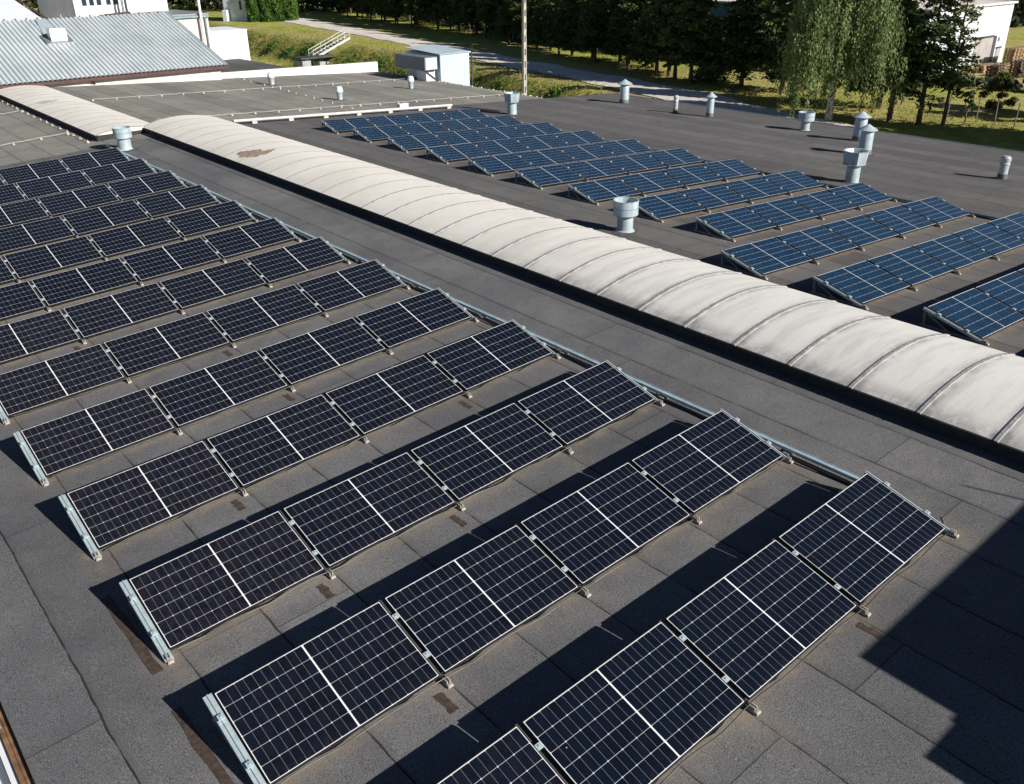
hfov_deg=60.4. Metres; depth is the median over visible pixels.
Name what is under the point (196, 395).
solar panel
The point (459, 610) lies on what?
solar panel
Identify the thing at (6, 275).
solar panel
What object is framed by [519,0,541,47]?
spruce tree
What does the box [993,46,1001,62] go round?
door
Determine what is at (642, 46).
spruce tree
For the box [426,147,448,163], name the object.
mounting frame
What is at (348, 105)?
lightning wire
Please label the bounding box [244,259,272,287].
mounting frame
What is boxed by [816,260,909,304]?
solar panel
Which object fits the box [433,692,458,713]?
felt patch
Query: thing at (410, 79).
roof cowl
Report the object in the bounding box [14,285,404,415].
string cable
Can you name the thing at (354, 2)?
background tree
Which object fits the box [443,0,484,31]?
background tree
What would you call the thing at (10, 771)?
eave gutter
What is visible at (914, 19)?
spruce tree
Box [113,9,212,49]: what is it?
white annex
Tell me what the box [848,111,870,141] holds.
cone vent
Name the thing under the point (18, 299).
solar panel
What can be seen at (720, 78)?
young conifer
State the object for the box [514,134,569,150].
solar panel
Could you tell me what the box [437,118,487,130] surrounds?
solar panel
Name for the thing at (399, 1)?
background tree
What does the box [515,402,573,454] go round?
mounting frame
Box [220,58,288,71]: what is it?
dark roof
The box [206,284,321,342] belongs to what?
solar panel
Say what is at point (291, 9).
thuja tree
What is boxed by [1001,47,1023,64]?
pallet stack
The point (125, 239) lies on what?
solar panel
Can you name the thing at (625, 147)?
solar panel
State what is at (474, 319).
mounting frame
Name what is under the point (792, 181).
solar panel
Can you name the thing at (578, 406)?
solar panel
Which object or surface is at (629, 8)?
spruce tree
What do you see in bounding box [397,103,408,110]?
junction box
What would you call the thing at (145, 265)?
solar panel
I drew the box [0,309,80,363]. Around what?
solar panel
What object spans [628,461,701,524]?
mounting frame
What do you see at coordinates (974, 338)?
mounting frame
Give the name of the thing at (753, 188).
solar panel
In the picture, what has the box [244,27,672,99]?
bank weeds
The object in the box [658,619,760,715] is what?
mounting frame
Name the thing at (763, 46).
spruce tree
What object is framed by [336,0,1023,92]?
hedge undergrowth
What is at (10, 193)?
solar panel
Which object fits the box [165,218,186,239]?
mounting frame
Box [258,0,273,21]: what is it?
thuja tree
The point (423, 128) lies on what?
solar panel
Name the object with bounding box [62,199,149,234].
solar panel
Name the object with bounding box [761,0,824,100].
spruce tree
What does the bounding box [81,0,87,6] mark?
window
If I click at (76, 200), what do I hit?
solar panel
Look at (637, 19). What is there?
spruce tree
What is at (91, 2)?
window
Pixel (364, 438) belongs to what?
mounting frame
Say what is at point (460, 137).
solar panel
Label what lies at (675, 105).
steel flue
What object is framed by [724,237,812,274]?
solar panel
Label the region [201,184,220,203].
mounting frame
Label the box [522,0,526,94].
utility pole
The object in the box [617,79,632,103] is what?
cone vent
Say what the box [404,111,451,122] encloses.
solar panel
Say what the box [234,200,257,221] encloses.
mounting frame
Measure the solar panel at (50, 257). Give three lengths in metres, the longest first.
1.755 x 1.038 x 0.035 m
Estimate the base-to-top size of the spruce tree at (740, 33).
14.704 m
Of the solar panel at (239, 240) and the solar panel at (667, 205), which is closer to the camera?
the solar panel at (239, 240)
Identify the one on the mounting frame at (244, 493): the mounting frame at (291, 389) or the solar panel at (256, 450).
the solar panel at (256, 450)
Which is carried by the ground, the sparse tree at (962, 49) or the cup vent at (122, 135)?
the sparse tree at (962, 49)
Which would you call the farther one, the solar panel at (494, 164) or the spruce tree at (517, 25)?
the spruce tree at (517, 25)
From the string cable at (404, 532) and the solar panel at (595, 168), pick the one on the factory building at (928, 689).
the string cable at (404, 532)
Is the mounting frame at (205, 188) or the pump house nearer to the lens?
the mounting frame at (205, 188)
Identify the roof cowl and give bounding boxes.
[267,72,276,84]
[334,86,343,100]
[405,76,416,88]
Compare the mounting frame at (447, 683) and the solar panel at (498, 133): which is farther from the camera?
the solar panel at (498, 133)
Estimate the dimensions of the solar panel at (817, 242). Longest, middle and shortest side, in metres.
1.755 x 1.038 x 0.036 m
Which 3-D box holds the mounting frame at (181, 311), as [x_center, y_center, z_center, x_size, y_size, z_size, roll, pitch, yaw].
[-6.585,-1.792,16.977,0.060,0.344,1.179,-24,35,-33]
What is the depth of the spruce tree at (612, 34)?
95.94 m
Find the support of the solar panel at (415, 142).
on the mounting frame
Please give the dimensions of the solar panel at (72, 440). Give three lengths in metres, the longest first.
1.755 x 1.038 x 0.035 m
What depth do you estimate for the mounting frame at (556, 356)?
14.38 m
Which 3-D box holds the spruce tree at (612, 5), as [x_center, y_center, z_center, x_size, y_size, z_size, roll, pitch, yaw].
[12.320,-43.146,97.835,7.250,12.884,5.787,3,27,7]
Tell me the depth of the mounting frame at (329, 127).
32.72 m
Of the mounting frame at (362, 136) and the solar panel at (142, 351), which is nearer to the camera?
the solar panel at (142, 351)
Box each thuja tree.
[244,0,261,21]
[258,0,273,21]
[271,0,285,21]
[282,0,298,20]
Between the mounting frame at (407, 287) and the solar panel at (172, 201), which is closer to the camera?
the mounting frame at (407, 287)
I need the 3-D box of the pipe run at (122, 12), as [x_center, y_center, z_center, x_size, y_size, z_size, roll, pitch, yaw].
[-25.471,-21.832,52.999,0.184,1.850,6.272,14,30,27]
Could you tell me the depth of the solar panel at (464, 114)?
36.40 m
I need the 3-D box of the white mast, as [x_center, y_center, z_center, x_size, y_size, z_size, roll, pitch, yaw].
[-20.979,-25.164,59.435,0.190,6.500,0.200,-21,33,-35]
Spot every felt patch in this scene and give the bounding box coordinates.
[101,596,162,674]
[172,706,233,783]
[223,350,232,356]
[231,499,245,509]
[283,394,295,400]
[316,583,334,598]
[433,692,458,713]
[450,515,466,526]
[458,401,472,408]
[856,622,884,639]
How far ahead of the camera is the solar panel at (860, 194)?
24.01 m
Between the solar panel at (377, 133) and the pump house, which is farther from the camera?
the pump house
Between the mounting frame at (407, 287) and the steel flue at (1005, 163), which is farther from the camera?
the steel flue at (1005, 163)
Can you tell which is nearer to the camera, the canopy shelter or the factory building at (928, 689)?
the factory building at (928, 689)
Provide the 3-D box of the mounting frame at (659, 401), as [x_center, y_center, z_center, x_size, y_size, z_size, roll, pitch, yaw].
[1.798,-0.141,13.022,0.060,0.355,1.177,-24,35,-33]
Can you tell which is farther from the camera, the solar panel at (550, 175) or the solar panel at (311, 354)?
the solar panel at (550, 175)
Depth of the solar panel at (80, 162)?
27.60 m
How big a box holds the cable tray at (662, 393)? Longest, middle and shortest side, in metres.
28.450 x 0.211 x 0.097 m
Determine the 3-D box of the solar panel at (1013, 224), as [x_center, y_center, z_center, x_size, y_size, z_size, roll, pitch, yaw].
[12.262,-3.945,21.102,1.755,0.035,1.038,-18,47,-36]
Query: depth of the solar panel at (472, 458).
11.49 m
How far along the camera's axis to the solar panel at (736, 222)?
20.79 m
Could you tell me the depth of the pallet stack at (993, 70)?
83.27 m
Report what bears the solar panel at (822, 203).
attached to the mounting frame
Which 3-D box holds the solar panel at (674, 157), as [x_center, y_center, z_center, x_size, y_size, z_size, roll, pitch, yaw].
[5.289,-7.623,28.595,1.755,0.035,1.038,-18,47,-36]
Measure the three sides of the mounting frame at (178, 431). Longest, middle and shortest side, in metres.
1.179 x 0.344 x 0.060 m
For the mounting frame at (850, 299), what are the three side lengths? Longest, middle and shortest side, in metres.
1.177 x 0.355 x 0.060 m
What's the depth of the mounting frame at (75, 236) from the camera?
21.45 m
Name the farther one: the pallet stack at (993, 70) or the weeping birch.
the pallet stack at (993, 70)
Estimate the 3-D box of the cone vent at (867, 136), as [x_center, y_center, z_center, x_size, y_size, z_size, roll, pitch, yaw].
[12.504,-8.887,31.027,0.745,1.080,0.859,-21,33,-35]
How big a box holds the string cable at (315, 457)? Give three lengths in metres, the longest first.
7.132 x 0.040 x 0.037 m
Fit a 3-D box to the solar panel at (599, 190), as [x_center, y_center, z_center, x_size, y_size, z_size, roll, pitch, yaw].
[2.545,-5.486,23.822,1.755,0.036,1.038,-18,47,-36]
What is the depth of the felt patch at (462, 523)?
10.53 m
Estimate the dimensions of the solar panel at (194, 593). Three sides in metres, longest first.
1.755 x 1.038 x 0.036 m
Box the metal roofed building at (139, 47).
[0,11,228,88]
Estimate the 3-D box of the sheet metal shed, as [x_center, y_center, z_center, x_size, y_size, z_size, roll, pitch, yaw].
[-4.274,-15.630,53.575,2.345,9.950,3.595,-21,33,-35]
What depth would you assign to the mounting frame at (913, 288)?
17.04 m
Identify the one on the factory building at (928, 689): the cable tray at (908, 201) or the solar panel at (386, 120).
the cable tray at (908, 201)
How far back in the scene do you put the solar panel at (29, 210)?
22.68 m
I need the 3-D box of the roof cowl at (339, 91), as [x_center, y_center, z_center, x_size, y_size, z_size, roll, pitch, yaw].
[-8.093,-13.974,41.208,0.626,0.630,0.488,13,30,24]
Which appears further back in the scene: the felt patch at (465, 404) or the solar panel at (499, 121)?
the solar panel at (499, 121)
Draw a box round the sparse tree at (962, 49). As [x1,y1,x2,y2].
[928,0,983,125]
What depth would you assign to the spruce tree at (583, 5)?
102.05 m
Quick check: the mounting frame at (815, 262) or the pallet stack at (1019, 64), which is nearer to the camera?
the mounting frame at (815, 262)
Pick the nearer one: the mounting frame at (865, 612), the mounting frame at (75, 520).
the mounting frame at (865, 612)
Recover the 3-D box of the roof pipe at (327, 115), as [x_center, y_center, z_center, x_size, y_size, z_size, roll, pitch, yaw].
[-6.035,-11.766,37.042,11.699,0.754,1.852,-15,30,-27]
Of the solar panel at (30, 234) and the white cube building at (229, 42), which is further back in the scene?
the white cube building at (229, 42)
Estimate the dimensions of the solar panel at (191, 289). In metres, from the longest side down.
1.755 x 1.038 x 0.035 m
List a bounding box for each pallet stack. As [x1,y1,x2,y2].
[973,63,998,72]
[984,64,1005,79]
[1000,63,1014,70]
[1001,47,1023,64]
[1009,60,1023,77]
[1017,46,1023,60]
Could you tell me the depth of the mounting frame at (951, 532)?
9.98 m
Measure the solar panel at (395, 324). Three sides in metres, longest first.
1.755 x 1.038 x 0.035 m
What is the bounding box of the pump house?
[222,0,247,21]
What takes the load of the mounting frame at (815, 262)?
on the factory building at (928, 689)
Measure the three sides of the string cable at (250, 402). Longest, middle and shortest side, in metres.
7.132 x 0.044 x 0.037 m
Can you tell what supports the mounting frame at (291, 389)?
on the factory building at (928, 689)
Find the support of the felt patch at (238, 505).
on the factory building at (928, 689)
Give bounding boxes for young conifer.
[693,16,730,83]
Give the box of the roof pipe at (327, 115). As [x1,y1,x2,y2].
[233,104,498,123]
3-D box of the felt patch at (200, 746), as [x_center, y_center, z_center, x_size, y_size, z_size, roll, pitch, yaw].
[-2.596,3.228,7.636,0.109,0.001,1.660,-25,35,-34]
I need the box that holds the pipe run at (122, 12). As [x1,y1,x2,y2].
[60,10,129,17]
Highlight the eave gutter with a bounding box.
[0,702,34,783]
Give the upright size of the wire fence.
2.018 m
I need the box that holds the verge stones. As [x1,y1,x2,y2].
[385,72,541,97]
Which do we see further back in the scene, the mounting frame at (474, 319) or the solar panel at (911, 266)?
the solar panel at (911, 266)
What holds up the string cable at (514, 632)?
on the factory building at (928, 689)
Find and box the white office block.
[37,0,168,18]
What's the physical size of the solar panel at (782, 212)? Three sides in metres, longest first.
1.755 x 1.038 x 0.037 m
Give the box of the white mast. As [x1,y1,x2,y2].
[197,0,206,44]
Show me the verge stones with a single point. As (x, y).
(464, 85)
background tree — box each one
[346,0,374,16]
[375,2,398,20]
[395,0,422,21]
[413,3,450,25]
[419,0,452,27]
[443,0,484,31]
[455,1,477,34]
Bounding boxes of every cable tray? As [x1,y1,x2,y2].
[104,145,860,484]
[605,140,999,219]
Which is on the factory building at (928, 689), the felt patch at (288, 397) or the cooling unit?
the felt patch at (288, 397)
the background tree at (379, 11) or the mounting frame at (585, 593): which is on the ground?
the background tree at (379, 11)
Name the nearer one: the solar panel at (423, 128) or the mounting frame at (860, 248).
the mounting frame at (860, 248)
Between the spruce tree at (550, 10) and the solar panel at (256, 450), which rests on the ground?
the spruce tree at (550, 10)
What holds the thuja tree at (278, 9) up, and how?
on the ground
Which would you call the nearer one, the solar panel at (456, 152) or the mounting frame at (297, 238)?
the mounting frame at (297, 238)
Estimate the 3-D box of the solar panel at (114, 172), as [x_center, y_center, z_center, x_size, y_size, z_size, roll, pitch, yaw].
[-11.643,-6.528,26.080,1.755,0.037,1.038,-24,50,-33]
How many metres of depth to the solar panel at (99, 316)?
16.43 m
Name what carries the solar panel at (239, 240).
on the mounting frame at (222, 260)
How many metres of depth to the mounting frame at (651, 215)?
21.67 m
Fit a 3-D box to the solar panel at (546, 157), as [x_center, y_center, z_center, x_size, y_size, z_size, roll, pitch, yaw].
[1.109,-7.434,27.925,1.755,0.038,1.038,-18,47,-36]
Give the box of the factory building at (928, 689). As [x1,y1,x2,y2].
[0,93,1023,783]
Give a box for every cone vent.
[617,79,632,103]
[703,92,716,116]
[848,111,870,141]
[858,124,877,156]
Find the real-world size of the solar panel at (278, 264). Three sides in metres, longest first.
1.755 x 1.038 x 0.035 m
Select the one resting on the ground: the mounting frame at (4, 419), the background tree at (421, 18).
the background tree at (421, 18)
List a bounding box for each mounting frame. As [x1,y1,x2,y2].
[0,405,9,424]
[2,256,20,282]
[13,431,48,486]
[29,281,51,311]
[36,199,51,217]
[58,494,101,560]
[60,216,78,237]
[60,310,86,343]
[87,236,107,260]
[101,344,131,383]
[106,184,122,201]
[119,579,173,664]
[120,258,143,285]
[134,200,152,219]
[146,388,182,434]
[157,283,185,314]
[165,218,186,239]
[170,170,187,187]
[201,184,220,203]
[201,237,226,262]
[203,693,266,783]
[204,312,236,347]
[204,440,247,496]
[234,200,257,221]
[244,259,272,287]
[257,350,295,391]
[275,217,301,241]
[279,510,335,579]
[296,285,328,316]
[320,236,350,263]
[321,121,338,133]
[323,394,368,443]
[353,128,371,142]
[354,317,393,354]
[375,259,410,289]
[379,599,453,688]
[387,138,407,152]
[408,451,465,510]
[425,355,471,397]
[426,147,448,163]
[438,288,478,321]
[468,159,492,176]
[512,319,560,358]
[514,170,542,189]
[514,523,590,597]
[514,722,570,783]
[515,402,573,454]
[567,184,598,204]
[605,360,664,405]
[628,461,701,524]
[637,206,663,222]
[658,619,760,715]
[694,217,735,241]
[719,250,767,279]
[719,409,793,463]
[771,538,870,617]
[783,241,818,264]
[810,276,868,309]
[829,229,864,250]
[863,471,958,538]
[875,265,917,290]
[919,307,988,345]
[921,250,960,274]
[960,238,999,259]
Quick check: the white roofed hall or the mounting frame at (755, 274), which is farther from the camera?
the white roofed hall
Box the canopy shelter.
[292,54,335,66]
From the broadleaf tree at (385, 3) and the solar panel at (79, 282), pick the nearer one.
the solar panel at (79, 282)
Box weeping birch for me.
[773,0,911,119]
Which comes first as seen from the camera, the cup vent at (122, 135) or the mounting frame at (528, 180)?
the mounting frame at (528, 180)
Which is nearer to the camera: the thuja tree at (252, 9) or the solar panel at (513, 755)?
the solar panel at (513, 755)
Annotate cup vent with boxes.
[111,126,139,151]
[611,196,638,234]
[795,111,815,131]
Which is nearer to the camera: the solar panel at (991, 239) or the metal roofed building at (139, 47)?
the solar panel at (991, 239)
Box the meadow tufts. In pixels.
[254,25,1023,145]
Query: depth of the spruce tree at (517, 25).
117.04 m
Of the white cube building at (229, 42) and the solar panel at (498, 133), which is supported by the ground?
the white cube building at (229, 42)
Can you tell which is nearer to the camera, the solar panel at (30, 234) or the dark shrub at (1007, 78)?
the solar panel at (30, 234)
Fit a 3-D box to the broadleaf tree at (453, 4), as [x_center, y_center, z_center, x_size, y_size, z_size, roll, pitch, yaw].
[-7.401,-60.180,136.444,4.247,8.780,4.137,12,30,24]
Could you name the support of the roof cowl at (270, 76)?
on the old factory wing
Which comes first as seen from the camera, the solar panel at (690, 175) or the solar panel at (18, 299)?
the solar panel at (18, 299)
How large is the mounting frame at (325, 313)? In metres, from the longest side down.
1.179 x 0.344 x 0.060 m
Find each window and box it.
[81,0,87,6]
[88,0,94,5]
[96,0,101,5]
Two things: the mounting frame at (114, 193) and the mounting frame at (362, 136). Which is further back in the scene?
the mounting frame at (362, 136)
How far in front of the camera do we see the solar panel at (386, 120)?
34.25 m
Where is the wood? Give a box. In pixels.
[15,0,1023,27]
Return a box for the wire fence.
[463,24,1023,126]
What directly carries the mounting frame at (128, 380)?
on the factory building at (928, 689)
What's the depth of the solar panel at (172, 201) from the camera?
22.90 m
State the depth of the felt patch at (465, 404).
13.02 m
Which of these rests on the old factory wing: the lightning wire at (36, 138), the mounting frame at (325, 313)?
the lightning wire at (36, 138)
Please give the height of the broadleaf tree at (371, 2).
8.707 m
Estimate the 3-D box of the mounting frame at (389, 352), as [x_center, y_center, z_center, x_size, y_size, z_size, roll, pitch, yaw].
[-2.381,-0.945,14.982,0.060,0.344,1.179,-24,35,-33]
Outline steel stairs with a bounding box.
[308,29,349,59]
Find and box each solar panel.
[0,159,68,183]
[0,183,25,205]
[0,198,48,227]
[0,216,74,253]
[0,256,15,283]
[0,280,45,320]
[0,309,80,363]
[0,344,124,416]
[3,236,102,278]
[16,170,92,199]
[21,388,174,476]
[31,257,138,306]
[38,184,119,215]
[60,147,128,171]
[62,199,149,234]
[63,282,178,338]
[66,440,238,549]
[82,158,154,185]
[89,217,181,256]
[103,312,229,376]
[107,170,184,200]
[121,237,221,280]
[129,510,324,649]
[135,184,217,217]
[149,350,287,427]
[159,258,266,308]
[166,200,253,236]
[203,218,295,258]
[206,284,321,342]
[207,394,359,487]
[214,601,439,783]
[245,237,344,282]
[259,317,385,385]
[283,452,454,568]
[297,260,403,311]
[323,117,375,131]
[325,355,463,435]
[355,125,409,140]
[355,288,471,348]
[365,114,414,125]
[384,524,578,673]
[389,133,447,150]
[397,121,449,134]
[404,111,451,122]
[410,403,563,501]
[427,320,552,391]
[428,143,489,161]
[433,129,489,144]
[436,725,565,783]
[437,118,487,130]
[441,108,486,119]
[470,153,534,173]
[473,138,531,155]
[474,126,526,139]
[475,115,522,127]
[512,122,563,135]
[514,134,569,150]
[516,148,577,166]
[517,164,584,186]
[517,361,654,445]
[520,462,690,585]
[522,621,745,783]
[553,130,606,145]
[558,143,616,161]
[563,158,627,179]
[570,177,640,201]
[597,139,652,155]
[606,153,666,172]
[617,170,684,193]
[631,410,782,514]
[638,191,705,218]
[645,148,703,166]
[660,164,723,185]
[665,539,857,700]
[678,183,748,209]
[698,207,776,237]
[700,159,759,178]
[721,176,787,200]
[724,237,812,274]
[745,198,818,226]
[760,170,823,192]
[776,225,858,260]
[777,473,945,604]
[788,190,856,216]
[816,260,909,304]
[822,215,899,246]
[827,182,891,206]
[864,205,936,234]
[867,246,953,286]
[902,196,969,223]
[912,234,992,270]
[927,288,1023,339]
[952,222,1023,255]
[975,271,1023,314]
[988,212,1023,240]
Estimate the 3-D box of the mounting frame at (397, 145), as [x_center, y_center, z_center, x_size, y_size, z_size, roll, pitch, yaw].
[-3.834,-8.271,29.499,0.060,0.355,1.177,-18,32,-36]
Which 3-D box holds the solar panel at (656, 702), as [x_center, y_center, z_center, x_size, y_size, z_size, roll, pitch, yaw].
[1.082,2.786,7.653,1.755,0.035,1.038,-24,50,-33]
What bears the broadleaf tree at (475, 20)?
on the ground
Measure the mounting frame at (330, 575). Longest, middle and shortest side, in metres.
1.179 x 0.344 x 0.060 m
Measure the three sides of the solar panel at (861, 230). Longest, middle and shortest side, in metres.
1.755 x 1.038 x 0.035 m
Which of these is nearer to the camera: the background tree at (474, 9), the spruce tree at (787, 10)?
the spruce tree at (787, 10)
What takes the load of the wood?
on the ground
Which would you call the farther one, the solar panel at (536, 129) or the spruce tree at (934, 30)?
the spruce tree at (934, 30)
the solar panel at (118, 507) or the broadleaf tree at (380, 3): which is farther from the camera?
the broadleaf tree at (380, 3)
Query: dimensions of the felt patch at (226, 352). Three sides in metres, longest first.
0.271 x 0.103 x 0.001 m
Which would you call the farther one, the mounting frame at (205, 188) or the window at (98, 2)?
the window at (98, 2)
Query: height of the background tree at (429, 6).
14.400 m
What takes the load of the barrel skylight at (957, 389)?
on the factory building at (928, 689)
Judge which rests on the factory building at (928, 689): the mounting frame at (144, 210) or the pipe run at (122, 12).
the mounting frame at (144, 210)
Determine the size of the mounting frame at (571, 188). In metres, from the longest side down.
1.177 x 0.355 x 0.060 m
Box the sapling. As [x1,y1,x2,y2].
[962,80,976,124]
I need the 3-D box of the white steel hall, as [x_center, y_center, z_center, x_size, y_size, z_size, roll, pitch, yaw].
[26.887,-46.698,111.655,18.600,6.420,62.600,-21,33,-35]
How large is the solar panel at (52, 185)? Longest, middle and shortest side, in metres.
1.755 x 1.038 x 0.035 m
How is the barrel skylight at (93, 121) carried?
on the old factory wing
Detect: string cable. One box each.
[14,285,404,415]
[52,318,472,476]
[105,355,553,550]
[177,401,656,649]
[280,457,784,783]
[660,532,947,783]
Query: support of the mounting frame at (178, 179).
on the factory building at (928, 689)
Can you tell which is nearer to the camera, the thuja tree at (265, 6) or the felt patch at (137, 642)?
the felt patch at (137, 642)
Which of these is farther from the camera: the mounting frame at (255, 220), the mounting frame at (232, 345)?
the mounting frame at (255, 220)
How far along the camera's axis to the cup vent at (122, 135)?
29.32 m
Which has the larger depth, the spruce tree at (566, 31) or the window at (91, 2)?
the spruce tree at (566, 31)
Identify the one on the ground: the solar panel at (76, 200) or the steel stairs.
the steel stairs
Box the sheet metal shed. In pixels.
[404,44,472,85]
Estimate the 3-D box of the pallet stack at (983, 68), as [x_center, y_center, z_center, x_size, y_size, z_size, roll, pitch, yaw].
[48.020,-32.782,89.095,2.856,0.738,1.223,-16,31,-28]
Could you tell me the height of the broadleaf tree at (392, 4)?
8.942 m
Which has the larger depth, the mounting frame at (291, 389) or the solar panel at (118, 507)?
the mounting frame at (291, 389)
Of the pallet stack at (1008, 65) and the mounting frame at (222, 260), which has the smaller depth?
the mounting frame at (222, 260)
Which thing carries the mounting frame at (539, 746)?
on the factory building at (928, 689)
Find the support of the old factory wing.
on the ground
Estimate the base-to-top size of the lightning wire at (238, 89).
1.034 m
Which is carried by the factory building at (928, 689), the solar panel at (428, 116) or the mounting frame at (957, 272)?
the mounting frame at (957, 272)
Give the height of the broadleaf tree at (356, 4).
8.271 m
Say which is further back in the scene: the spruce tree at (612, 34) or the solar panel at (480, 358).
the spruce tree at (612, 34)
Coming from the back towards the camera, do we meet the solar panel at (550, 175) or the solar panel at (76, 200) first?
the solar panel at (550, 175)
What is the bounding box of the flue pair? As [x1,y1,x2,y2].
[120,0,127,13]
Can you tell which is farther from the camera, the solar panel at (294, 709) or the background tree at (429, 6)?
the background tree at (429, 6)
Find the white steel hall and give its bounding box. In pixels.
[512,0,1018,74]
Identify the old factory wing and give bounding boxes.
[0,61,540,165]
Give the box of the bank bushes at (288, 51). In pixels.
[263,38,566,97]
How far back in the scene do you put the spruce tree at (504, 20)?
119.45 m
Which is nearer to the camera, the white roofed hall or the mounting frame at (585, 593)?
the mounting frame at (585, 593)
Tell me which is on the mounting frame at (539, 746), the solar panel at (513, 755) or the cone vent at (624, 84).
the solar panel at (513, 755)
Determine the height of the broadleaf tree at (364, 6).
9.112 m
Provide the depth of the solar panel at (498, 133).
32.17 m
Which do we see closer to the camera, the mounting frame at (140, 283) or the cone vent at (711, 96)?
the mounting frame at (140, 283)
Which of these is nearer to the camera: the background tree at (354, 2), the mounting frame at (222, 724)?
the mounting frame at (222, 724)
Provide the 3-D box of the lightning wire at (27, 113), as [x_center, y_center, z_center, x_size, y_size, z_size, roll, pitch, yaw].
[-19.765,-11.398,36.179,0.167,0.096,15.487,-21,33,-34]
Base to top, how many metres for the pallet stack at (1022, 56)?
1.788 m
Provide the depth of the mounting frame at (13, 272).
18.88 m
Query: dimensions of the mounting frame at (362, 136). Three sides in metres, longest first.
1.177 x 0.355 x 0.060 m
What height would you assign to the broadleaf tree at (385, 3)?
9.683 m
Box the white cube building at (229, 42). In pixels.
[209,26,250,60]
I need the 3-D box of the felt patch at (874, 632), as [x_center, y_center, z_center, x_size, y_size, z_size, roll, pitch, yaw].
[3.515,2.340,8.627,0.103,0.001,0.270,-24,35,-33]
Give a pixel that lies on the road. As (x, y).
(660, 91)
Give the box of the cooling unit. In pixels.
[395,53,437,80]
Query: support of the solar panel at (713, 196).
on the mounting frame
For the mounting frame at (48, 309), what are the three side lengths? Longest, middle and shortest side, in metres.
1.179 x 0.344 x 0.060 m
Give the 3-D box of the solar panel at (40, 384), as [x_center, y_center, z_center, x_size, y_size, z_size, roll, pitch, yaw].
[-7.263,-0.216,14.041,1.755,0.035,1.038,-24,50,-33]
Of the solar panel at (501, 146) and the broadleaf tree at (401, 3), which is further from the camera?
the broadleaf tree at (401, 3)
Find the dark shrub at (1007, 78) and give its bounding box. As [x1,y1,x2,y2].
[978,71,1018,109]
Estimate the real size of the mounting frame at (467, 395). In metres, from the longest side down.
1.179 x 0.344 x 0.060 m
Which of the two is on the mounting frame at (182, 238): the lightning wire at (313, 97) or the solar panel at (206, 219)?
the solar panel at (206, 219)
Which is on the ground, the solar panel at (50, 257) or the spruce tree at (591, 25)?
the spruce tree at (591, 25)
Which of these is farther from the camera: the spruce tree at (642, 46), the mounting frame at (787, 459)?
the spruce tree at (642, 46)
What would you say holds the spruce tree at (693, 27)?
on the ground
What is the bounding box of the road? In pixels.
[211,2,853,126]
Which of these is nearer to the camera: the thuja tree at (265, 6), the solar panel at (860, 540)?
the solar panel at (860, 540)
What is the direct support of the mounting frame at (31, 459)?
on the factory building at (928, 689)
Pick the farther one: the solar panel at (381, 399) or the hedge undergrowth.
the hedge undergrowth
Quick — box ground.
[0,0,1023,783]
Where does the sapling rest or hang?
on the ground
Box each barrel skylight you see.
[0,85,148,141]
[143,115,1023,465]
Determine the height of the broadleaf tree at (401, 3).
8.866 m
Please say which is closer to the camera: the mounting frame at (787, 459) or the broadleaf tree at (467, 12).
the mounting frame at (787, 459)
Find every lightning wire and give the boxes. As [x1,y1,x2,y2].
[0,132,69,145]
[1,100,89,142]
[92,78,406,100]
[156,94,499,120]
[236,77,352,108]
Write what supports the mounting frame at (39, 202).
on the factory building at (928, 689)
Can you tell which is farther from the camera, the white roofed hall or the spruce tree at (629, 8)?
the spruce tree at (629, 8)
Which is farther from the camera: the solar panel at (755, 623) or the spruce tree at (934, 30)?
the spruce tree at (934, 30)
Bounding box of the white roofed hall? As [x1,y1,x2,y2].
[0,0,46,21]
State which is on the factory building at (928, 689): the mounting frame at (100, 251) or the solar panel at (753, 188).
the mounting frame at (100, 251)
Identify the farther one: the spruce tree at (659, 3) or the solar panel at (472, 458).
the spruce tree at (659, 3)
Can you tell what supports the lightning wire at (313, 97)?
on the old factory wing
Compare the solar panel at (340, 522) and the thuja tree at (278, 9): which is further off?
the thuja tree at (278, 9)
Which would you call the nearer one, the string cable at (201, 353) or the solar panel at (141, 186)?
the string cable at (201, 353)
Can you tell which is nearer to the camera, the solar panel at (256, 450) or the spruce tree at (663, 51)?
the solar panel at (256, 450)
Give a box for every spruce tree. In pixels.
[494,0,521,43]
[507,0,534,42]
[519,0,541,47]
[526,0,555,50]
[540,0,565,53]
[543,0,586,55]
[571,0,605,57]
[573,0,609,61]
[590,0,633,62]
[603,0,645,67]
[605,0,633,64]
[621,0,666,73]
[628,0,654,67]
[637,0,677,75]
[643,0,700,78]
[655,0,722,83]
[695,0,777,86]
[747,0,791,92]
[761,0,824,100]
[843,0,945,121]
[845,0,926,108]
[893,0,973,124]
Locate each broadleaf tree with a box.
[337,0,353,17]
[351,0,367,18]
[360,0,373,20]
[369,0,382,21]
[372,0,391,22]
[383,0,403,24]
[385,0,406,26]
[399,0,418,27]
[402,0,428,29]
[423,0,444,29]
[436,0,453,30]
[451,0,465,32]
[460,0,481,35]
[473,0,496,37]
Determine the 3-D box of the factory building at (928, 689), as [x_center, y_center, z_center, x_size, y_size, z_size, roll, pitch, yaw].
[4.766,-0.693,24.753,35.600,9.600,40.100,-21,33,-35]
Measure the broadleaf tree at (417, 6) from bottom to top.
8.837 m
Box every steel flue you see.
[670,95,679,112]
[990,155,1013,180]

